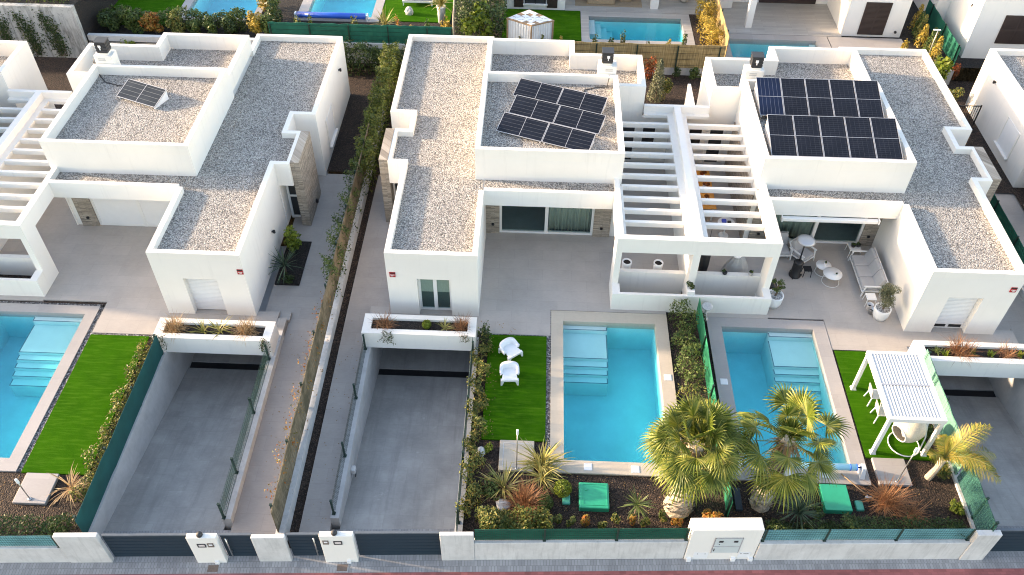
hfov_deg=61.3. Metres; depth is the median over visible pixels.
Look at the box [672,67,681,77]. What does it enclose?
fern
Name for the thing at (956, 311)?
window
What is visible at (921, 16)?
slim conifer
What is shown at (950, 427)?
screen fence
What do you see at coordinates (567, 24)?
lawn
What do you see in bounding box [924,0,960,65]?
fence
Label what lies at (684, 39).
slim shrub
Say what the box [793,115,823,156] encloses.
solar panel
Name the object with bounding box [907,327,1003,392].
garage shell
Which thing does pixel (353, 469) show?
wall lamp
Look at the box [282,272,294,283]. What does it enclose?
shrub
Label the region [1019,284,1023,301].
wall
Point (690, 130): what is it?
window
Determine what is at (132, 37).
boundary wall
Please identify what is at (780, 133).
solar panel
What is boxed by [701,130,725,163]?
rear door
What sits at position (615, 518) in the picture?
shrub
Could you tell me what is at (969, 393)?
drain channel
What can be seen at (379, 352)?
garage shell
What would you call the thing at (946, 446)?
feather palm
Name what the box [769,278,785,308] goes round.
potted tree
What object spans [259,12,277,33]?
shrub
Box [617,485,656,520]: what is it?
yucca
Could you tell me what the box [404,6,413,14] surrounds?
boulder
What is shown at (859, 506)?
valve lid
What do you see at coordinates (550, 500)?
clipped shrub
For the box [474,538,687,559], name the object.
street wall
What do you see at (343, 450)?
ramp fence
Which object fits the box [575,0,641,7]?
rug
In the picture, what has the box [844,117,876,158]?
solar panel
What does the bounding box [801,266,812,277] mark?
side table
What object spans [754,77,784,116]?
solar panel
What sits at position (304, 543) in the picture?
street gate
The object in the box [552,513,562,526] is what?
shrub
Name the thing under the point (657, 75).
conifer
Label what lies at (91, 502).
screen fence
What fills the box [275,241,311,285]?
planting bed
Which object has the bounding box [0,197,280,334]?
terrace
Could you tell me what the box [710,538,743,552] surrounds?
cabinet door
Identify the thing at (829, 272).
coffee table
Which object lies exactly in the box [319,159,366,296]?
hedge
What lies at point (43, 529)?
hedge
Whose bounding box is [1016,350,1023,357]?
planter succulent
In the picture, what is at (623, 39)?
slim shrub
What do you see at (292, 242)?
lemon bush
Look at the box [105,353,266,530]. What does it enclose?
driveway
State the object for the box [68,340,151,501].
hedge
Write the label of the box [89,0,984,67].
ground
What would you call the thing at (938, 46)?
slim conifer
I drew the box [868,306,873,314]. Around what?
bucket
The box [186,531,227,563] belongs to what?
gate pillar
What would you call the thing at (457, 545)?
street wall
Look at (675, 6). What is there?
deck
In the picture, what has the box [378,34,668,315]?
house
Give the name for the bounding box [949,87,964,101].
shrub
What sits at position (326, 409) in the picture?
leaf litter
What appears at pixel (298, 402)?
hedge
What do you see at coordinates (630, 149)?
rear door
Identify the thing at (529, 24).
garden shed
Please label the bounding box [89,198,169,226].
sliding door
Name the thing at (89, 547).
street wall
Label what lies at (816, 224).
sliding door
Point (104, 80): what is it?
cable
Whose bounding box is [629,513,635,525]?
shrub
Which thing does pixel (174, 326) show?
planter grass
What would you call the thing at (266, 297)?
garage shell
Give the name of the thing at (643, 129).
window
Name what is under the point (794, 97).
solar panel
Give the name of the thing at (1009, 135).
window
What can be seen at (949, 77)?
boundary wall
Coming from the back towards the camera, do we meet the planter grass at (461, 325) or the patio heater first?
the patio heater
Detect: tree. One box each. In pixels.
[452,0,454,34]
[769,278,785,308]
[873,282,901,321]
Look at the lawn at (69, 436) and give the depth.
30.72 m
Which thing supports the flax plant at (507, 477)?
on the garden soil
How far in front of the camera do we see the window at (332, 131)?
40.94 m
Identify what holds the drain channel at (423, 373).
on the driveway at (408, 461)
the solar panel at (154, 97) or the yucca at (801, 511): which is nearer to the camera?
the yucca at (801, 511)
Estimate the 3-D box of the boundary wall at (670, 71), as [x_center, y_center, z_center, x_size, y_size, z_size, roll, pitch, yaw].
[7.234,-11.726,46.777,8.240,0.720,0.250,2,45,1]
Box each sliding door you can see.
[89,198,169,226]
[499,206,594,234]
[765,216,867,243]
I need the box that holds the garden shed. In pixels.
[506,9,553,39]
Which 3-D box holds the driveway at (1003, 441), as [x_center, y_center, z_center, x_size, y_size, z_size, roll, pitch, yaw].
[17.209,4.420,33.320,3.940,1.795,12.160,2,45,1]
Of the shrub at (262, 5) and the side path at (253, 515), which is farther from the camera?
the shrub at (262, 5)
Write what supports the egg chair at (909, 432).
on the lawn at (849, 365)
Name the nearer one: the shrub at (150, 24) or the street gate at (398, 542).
the street gate at (398, 542)
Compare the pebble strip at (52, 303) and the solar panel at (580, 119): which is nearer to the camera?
the pebble strip at (52, 303)
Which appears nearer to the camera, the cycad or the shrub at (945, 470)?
the shrub at (945, 470)
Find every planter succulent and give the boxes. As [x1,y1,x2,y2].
[187,319,214,333]
[203,316,233,338]
[436,317,453,330]
[929,346,940,355]
[939,350,950,355]
[987,350,997,357]
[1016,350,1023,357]
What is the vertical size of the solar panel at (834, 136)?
0.782 m
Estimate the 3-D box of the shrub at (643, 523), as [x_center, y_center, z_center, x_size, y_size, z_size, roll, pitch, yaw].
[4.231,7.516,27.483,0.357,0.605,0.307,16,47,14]
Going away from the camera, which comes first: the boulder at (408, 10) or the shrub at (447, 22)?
the shrub at (447, 22)
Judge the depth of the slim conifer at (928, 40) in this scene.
46.61 m
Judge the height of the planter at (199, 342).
0.820 m
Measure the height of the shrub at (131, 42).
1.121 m
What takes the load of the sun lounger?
on the lawn at (422, 12)
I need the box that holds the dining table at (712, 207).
[696,170,716,220]
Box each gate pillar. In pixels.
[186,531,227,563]
[319,529,358,563]
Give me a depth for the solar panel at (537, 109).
36.48 m
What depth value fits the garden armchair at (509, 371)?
31.64 m
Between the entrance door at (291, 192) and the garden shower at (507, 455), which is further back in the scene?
the entrance door at (291, 192)
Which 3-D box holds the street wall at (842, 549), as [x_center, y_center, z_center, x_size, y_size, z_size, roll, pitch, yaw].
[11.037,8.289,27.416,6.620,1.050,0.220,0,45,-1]
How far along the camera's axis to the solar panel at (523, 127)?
35.55 m
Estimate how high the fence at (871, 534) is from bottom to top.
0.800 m
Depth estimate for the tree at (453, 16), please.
46.17 m
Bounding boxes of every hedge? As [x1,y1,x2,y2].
[0,512,76,535]
[2,0,68,2]
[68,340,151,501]
[96,3,249,31]
[264,291,332,498]
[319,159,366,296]
[343,37,384,75]
[350,40,400,193]
[395,41,406,69]
[452,0,508,37]
[455,327,493,518]
[474,503,553,528]
[667,298,707,389]
[675,383,712,470]
[695,0,724,45]
[765,517,843,529]
[840,511,970,537]
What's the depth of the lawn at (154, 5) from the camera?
49.79 m
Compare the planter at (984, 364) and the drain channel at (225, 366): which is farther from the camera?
the drain channel at (225, 366)
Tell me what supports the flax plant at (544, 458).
on the garden soil
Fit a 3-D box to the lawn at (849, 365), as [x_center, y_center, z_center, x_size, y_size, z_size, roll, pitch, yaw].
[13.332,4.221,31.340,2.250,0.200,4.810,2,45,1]
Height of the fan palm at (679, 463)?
5.031 m
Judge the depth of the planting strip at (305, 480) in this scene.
32.40 m
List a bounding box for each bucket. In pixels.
[866,302,873,309]
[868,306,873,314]
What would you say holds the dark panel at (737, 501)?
on the garden soil
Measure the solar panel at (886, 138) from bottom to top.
0.782 m
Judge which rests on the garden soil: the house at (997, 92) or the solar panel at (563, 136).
the house at (997, 92)
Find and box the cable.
[93,60,123,85]
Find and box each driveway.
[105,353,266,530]
[340,348,470,529]
[938,375,1023,525]
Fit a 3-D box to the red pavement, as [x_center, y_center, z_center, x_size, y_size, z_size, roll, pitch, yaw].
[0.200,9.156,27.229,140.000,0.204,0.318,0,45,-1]
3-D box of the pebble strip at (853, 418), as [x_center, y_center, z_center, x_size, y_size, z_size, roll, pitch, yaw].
[12.147,4.575,30.992,0.080,0.170,5.970,2,45,1]
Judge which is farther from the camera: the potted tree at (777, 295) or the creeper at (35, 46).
the creeper at (35, 46)
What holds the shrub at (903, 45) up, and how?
on the ground at (288, 8)
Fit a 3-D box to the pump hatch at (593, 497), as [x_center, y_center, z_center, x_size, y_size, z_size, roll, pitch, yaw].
[2.683,6.863,28.337,0.980,0.270,0.960,2,45,1]
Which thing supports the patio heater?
on the terrace at (840, 310)
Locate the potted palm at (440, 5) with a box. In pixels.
[424,0,452,23]
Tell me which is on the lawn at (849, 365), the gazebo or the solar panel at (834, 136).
the gazebo
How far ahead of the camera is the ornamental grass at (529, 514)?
27.68 m
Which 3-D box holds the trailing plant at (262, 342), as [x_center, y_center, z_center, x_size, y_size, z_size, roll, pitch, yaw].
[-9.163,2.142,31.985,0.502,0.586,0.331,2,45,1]
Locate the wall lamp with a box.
[351,465,355,476]
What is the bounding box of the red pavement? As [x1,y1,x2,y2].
[92,568,1023,574]
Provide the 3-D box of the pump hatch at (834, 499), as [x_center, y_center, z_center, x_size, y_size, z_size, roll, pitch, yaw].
[10.617,6.953,28.398,0.880,0.240,0.970,2,45,1]
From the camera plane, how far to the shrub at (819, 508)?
27.94 m
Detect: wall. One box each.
[0,3,87,57]
[0,546,69,562]
[52,532,113,562]
[82,350,190,536]
[87,33,405,62]
[222,330,283,529]
[250,534,292,561]
[275,112,384,540]
[330,346,378,529]
[439,532,474,559]
[454,337,478,531]
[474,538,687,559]
[644,67,702,75]
[683,517,764,561]
[684,84,694,104]
[753,538,969,559]
[932,424,975,528]
[943,69,953,84]
[958,530,1002,559]
[995,378,1023,435]
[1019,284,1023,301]
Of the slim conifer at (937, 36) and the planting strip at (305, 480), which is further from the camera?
the slim conifer at (937, 36)
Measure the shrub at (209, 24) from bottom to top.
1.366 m
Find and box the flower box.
[686,281,694,295]
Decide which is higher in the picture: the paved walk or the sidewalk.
the paved walk
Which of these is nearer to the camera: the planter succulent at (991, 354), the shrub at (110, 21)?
the planter succulent at (991, 354)
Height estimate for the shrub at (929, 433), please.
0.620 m
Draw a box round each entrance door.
[286,186,300,216]
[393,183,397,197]
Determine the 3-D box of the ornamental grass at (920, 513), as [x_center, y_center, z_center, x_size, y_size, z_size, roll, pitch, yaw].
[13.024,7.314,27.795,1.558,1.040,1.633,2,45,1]
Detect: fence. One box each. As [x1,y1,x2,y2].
[0,536,59,547]
[73,334,163,532]
[216,343,270,519]
[267,22,452,43]
[269,123,369,531]
[329,334,366,514]
[456,339,473,529]
[474,528,690,541]
[575,41,725,68]
[696,298,732,517]
[711,0,729,56]
[761,529,976,541]
[923,349,971,474]
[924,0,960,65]
[957,460,999,531]
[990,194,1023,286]
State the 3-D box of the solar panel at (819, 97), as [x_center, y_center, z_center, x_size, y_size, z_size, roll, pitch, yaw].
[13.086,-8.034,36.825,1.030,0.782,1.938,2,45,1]
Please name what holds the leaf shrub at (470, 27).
on the ground at (288, 8)
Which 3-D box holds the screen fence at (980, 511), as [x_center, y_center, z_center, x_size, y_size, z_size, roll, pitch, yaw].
[14.927,6.840,27.727,0.120,1.295,2.470,2,45,1]
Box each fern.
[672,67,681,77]
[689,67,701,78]
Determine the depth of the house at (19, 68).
40.23 m
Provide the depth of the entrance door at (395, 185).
37.48 m
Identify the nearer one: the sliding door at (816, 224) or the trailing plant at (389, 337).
the trailing plant at (389, 337)
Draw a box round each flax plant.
[47,464,91,510]
[370,6,399,24]
[476,461,526,505]
[510,436,574,493]
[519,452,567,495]
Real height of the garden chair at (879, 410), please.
0.824 m
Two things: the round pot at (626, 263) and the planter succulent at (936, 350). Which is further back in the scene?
the round pot at (626, 263)
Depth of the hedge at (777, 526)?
27.43 m
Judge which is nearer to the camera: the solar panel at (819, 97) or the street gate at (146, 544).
the street gate at (146, 544)
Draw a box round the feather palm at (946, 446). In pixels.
[924,422,1002,483]
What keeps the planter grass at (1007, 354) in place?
in the planter at (984, 364)
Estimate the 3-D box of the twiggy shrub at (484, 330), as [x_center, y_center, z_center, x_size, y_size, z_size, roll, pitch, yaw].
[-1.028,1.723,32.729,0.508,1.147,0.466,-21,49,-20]
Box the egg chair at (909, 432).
[887,422,928,456]
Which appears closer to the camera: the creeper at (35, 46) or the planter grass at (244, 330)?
the planter grass at (244, 330)
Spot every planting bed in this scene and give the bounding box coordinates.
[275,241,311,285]
[689,14,717,44]
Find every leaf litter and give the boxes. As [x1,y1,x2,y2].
[0,472,944,525]
[263,319,358,518]
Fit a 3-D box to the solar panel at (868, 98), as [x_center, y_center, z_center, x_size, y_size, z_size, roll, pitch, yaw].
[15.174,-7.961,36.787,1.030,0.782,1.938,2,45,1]
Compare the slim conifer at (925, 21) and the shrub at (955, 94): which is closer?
the shrub at (955, 94)
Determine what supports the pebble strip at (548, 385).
on the garden soil
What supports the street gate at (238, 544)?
on the sidewalk
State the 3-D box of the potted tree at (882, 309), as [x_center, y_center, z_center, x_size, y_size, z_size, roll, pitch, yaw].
[14.576,0.522,33.686,0.802,1.693,1.017,2,45,1]
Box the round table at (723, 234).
[718,217,734,237]
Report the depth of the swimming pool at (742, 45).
47.96 m
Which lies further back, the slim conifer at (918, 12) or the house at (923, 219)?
the slim conifer at (918, 12)
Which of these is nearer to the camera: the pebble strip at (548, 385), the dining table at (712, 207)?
the pebble strip at (548, 385)
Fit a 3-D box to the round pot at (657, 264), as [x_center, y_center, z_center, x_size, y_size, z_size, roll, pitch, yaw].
[5.911,-0.669,35.222,0.400,0.980,0.396,2,45,1]
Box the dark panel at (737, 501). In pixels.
[732,488,742,510]
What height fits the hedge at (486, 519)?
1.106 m
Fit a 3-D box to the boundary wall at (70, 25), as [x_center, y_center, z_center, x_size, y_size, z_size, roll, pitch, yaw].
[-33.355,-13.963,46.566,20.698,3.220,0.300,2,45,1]
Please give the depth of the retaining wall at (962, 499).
28.61 m
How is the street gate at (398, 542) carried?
on the sidewalk
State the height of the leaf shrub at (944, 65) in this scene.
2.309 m
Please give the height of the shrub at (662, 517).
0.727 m
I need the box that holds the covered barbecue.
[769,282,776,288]
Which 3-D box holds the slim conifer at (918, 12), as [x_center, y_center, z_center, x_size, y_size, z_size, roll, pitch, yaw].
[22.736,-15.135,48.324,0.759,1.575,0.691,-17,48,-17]
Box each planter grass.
[155,311,190,341]
[225,315,259,345]
[371,302,398,338]
[445,313,470,334]
[936,332,986,369]
[985,340,1021,366]
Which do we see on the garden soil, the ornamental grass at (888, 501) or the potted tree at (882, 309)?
the ornamental grass at (888, 501)
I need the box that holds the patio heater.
[789,234,815,278]
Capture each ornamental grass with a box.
[495,472,552,527]
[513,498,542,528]
[855,469,922,527]
[893,495,934,527]
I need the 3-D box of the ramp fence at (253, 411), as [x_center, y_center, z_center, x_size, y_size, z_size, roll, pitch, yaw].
[-9.221,4.795,29.918,0.120,1.211,6.650,2,45,1]
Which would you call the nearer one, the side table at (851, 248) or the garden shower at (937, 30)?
the side table at (851, 248)
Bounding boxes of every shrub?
[96,10,122,32]
[117,7,144,33]
[120,39,135,43]
[138,11,163,32]
[165,10,185,32]
[184,16,201,32]
[202,14,217,33]
[220,16,237,33]
[246,10,262,34]
[256,0,269,11]
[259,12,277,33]
[264,0,282,21]
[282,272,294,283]
[350,15,357,23]
[422,319,430,328]
[440,15,451,26]
[460,0,495,35]
[477,320,491,340]
[478,471,502,499]
[484,442,492,453]
[536,494,553,510]
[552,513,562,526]
[553,479,571,497]
[565,516,576,527]
[580,514,590,526]
[597,521,607,528]
[610,512,620,524]
[620,30,625,42]
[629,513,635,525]
[639,517,650,526]
[643,56,656,80]
[658,76,672,99]
[658,509,667,523]
[671,518,683,527]
[681,34,687,44]
[702,508,723,517]
[810,502,824,519]
[900,40,909,48]
[926,424,936,446]
[934,56,953,79]
[934,460,951,479]
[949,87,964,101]
[949,499,965,515]
[950,63,960,80]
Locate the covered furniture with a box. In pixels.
[720,256,747,272]
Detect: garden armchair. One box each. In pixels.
[498,337,522,360]
[500,361,519,385]
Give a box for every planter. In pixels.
[152,318,278,355]
[361,313,476,350]
[908,340,1023,377]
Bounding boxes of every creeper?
[0,12,18,40]
[2,5,47,56]
[31,9,71,57]
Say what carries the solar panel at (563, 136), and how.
on the house at (461, 176)
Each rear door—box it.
[623,127,636,160]
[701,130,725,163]
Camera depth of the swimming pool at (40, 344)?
32.98 m
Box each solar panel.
[117,78,168,108]
[496,112,548,142]
[508,95,560,122]
[513,78,563,103]
[542,123,595,149]
[553,105,605,135]
[557,88,607,113]
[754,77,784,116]
[764,114,797,155]
[780,78,809,115]
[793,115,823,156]
[804,79,833,115]
[818,116,850,157]
[829,79,858,116]
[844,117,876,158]
[853,80,883,117]
[870,117,903,159]
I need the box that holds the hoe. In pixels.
[841,473,871,498]
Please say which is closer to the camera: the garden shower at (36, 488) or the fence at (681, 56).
the garden shower at (36, 488)
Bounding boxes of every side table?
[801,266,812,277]
[845,243,860,257]
[862,293,876,306]
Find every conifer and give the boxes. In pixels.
[646,58,664,102]
[907,3,924,29]
[909,11,925,35]
[913,14,928,41]
[914,24,929,47]
[922,27,937,52]
[927,31,941,59]
[930,36,944,60]
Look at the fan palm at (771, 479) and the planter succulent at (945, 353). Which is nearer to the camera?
the fan palm at (771, 479)
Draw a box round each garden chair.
[864,383,881,406]
[870,399,885,423]
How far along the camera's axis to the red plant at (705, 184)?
38.44 m
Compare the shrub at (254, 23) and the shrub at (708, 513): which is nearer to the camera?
the shrub at (708, 513)
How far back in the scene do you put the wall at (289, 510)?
31.88 m
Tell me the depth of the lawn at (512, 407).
31.30 m
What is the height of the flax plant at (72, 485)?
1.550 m
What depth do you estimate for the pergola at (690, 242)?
34.59 m
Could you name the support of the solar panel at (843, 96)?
attached to the house at (923, 219)
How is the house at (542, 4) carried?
on the ground at (288, 8)
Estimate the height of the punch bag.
2.400 m
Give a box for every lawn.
[21,334,148,474]
[112,0,184,25]
[380,0,452,22]
[481,334,546,441]
[502,9,580,40]
[834,350,931,460]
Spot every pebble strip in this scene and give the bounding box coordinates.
[0,301,105,306]
[16,305,104,472]
[92,333,151,336]
[487,334,537,335]
[545,336,550,460]
[832,350,873,486]
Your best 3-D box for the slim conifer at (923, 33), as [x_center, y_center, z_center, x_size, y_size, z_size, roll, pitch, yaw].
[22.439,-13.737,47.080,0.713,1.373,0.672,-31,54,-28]
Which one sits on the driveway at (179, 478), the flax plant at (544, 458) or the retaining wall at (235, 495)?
the retaining wall at (235, 495)
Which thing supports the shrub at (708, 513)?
on the garden soil
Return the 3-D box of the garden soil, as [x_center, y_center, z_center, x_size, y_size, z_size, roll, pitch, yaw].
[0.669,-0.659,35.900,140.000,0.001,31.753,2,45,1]
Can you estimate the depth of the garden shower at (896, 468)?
29.15 m
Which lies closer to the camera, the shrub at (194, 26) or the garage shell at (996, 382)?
the garage shell at (996, 382)
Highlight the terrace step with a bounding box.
[267,311,291,335]
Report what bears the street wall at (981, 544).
on the sidewalk
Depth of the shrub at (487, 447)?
29.49 m
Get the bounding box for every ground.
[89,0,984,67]
[281,68,980,293]
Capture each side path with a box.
[225,322,316,553]
[265,174,353,322]
[299,309,370,531]
[348,175,389,308]
[994,193,1023,245]
[996,293,1023,334]
[1014,334,1023,343]
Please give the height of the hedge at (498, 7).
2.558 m
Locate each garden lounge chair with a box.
[780,232,793,259]
[787,237,816,262]
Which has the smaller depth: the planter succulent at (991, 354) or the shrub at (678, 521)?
the shrub at (678, 521)
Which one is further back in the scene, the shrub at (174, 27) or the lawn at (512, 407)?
the shrub at (174, 27)
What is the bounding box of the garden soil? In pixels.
[0,57,1023,537]
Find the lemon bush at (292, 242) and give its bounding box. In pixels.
[283,225,301,251]
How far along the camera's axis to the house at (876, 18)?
47.74 m
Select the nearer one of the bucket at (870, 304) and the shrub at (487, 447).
the shrub at (487, 447)
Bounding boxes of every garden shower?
[12,473,59,504]
[498,429,533,472]
[871,447,917,486]
[928,29,940,53]
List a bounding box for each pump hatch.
[578,482,608,511]
[818,484,852,513]
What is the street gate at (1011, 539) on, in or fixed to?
on the sidewalk
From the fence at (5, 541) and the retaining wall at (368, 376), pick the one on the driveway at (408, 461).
the retaining wall at (368, 376)
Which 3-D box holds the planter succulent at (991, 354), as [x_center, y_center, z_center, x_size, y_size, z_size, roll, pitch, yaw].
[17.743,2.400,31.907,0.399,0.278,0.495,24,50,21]
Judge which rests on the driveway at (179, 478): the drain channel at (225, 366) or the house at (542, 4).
the drain channel at (225, 366)
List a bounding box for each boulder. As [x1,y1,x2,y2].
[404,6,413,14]
[476,446,485,456]
[496,499,510,510]
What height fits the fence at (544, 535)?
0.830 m
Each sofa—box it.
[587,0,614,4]
[848,247,887,296]
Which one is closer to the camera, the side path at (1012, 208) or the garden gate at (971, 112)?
the side path at (1012, 208)
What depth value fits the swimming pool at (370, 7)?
52.50 m
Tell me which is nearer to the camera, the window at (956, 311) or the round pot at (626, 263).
the window at (956, 311)
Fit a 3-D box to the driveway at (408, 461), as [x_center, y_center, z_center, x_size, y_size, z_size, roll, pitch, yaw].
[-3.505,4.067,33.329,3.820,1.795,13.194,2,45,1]
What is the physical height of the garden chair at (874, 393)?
0.824 m
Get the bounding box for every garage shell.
[187,246,285,362]
[375,309,425,367]
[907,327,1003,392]
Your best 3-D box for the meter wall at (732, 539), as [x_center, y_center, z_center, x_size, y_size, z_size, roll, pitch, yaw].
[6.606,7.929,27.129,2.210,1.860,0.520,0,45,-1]
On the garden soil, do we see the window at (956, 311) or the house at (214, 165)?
the house at (214, 165)
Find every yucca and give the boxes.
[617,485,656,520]
[773,489,822,529]
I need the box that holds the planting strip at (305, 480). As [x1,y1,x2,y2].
[287,175,377,548]
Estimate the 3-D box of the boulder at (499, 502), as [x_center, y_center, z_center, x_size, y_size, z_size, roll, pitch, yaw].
[-0.278,7.072,28.131,0.478,0.260,0.436,-14,47,-14]
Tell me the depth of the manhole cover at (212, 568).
27.22 m
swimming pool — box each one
[0,303,99,471]
[178,0,262,20]
[297,0,384,22]
[550,310,680,476]
[580,11,694,44]
[706,317,871,485]
[726,34,830,58]
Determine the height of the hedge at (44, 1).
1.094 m
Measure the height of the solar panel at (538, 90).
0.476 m
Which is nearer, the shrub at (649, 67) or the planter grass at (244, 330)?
the planter grass at (244, 330)
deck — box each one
[565,0,709,14]
[710,0,841,36]
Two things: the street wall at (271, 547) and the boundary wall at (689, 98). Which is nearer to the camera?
the street wall at (271, 547)
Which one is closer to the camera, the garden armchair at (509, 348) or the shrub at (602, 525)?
the shrub at (602, 525)
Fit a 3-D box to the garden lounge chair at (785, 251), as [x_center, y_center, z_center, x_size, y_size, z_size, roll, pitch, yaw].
[11.341,-1.772,36.476,0.830,0.884,0.905,-1,45,-2]
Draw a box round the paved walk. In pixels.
[827,37,905,48]
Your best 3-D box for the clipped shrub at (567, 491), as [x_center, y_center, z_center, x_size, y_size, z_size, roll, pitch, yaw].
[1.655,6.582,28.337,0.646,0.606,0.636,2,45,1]
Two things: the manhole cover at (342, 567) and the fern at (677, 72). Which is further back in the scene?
the fern at (677, 72)
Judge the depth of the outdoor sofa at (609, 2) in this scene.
50.30 m
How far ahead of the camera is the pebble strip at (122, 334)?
33.15 m
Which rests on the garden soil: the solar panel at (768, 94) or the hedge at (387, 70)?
the hedge at (387, 70)
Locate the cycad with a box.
[268,246,304,283]
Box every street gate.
[101,533,193,556]
[219,533,257,555]
[286,532,323,555]
[355,531,440,554]
[990,528,1023,550]
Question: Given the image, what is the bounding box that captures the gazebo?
[850,351,947,456]
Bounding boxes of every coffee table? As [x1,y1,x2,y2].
[814,260,830,276]
[821,267,841,287]
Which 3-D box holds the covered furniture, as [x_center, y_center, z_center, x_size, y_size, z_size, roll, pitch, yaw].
[9.167,-0.871,35.271,1.200,1.270,0.872,2,45,1]
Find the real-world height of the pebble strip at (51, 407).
0.180 m
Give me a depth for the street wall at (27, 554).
26.94 m
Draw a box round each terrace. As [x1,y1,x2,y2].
[0,0,117,43]
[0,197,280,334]
[370,162,678,335]
[698,164,1018,351]
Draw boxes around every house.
[0,40,56,136]
[39,32,349,315]
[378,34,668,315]
[505,0,658,9]
[687,46,1023,333]
[720,0,912,36]
[913,0,1023,58]
[965,48,1023,205]
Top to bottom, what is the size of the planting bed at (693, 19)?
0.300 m
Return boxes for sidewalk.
[0,526,1023,574]
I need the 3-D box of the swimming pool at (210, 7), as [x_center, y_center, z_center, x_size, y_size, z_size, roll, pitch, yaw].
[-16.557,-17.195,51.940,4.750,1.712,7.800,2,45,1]
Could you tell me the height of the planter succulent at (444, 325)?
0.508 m
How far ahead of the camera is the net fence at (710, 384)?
31.68 m
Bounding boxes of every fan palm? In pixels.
[637,393,749,518]
[731,382,852,512]
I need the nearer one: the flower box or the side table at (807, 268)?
the flower box
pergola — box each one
[0,89,72,296]
[609,104,782,314]
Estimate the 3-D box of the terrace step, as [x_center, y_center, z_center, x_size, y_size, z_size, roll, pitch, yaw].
[-9.254,1.591,33.866,1.000,0.580,1.450,2,45,1]
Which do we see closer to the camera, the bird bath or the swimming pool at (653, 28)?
the bird bath
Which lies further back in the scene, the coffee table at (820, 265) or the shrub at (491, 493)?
the coffee table at (820, 265)
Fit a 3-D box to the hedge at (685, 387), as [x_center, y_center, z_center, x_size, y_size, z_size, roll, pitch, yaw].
[6.419,4.877,29.655,1.206,1.439,4.109,2,45,1]
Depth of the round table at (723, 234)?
37.26 m
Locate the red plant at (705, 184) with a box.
[702,182,709,186]
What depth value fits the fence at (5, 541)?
26.49 m
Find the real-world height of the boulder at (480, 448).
0.320 m
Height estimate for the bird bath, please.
0.770 m
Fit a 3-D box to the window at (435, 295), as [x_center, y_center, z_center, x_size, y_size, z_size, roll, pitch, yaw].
[-2.970,0.277,33.474,1.280,1.970,0.315,2,45,1]
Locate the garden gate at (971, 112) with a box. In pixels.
[958,104,981,124]
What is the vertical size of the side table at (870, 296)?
0.401 m
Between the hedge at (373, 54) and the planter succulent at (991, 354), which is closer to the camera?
the planter succulent at (991, 354)
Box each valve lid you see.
[562,494,569,504]
[854,500,864,511]
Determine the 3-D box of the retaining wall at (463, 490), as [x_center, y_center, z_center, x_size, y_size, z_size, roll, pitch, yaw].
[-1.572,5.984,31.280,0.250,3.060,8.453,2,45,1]
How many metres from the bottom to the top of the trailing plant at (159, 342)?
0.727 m
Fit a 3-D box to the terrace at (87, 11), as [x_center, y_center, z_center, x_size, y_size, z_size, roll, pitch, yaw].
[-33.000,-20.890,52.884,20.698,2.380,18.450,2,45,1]
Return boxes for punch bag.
[698,231,711,270]
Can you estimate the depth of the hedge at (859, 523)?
27.26 m
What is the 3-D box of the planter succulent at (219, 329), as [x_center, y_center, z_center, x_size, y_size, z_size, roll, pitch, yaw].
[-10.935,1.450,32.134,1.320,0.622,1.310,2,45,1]
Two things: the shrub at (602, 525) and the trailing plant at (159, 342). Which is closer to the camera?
the shrub at (602, 525)
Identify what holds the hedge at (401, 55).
on the garden soil
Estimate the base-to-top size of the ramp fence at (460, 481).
0.945 m
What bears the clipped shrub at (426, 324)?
in the planter at (409, 332)
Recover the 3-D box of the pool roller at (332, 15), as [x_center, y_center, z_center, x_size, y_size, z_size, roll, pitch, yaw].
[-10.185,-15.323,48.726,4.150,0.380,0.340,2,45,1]
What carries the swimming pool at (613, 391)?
in the garden soil
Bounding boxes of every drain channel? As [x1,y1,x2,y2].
[190,362,264,369]
[378,369,468,377]
[944,390,995,396]
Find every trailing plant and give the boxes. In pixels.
[149,335,166,349]
[259,338,270,351]
[377,330,395,344]
[459,333,469,342]
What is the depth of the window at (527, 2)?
49.66 m
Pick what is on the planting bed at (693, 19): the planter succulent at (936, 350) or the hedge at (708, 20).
the hedge at (708, 20)
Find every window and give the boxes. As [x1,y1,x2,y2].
[187,279,227,314]
[325,103,338,147]
[418,279,451,314]
[523,0,546,5]
[640,128,655,141]
[689,129,702,142]
[931,298,977,332]
[993,116,1019,160]
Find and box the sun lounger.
[402,0,432,5]
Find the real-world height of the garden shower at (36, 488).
1.370 m
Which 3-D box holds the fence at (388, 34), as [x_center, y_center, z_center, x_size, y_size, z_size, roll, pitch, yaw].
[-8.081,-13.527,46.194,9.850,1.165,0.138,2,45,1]
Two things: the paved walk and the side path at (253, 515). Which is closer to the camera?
the side path at (253, 515)
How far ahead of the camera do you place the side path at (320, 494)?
30.71 m
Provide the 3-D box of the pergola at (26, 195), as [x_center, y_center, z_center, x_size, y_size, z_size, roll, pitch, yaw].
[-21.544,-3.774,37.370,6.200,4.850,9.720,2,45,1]
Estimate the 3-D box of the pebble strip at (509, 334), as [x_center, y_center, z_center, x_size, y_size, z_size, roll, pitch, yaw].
[0.185,1.906,33.427,2.300,0.180,0.050,2,45,1]
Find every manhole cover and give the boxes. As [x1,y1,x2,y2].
[206,564,219,572]
[335,563,348,571]
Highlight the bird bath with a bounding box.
[702,302,712,320]
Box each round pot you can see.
[622,258,631,268]
[653,259,663,269]
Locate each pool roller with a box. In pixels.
[294,11,368,20]
[735,460,865,479]

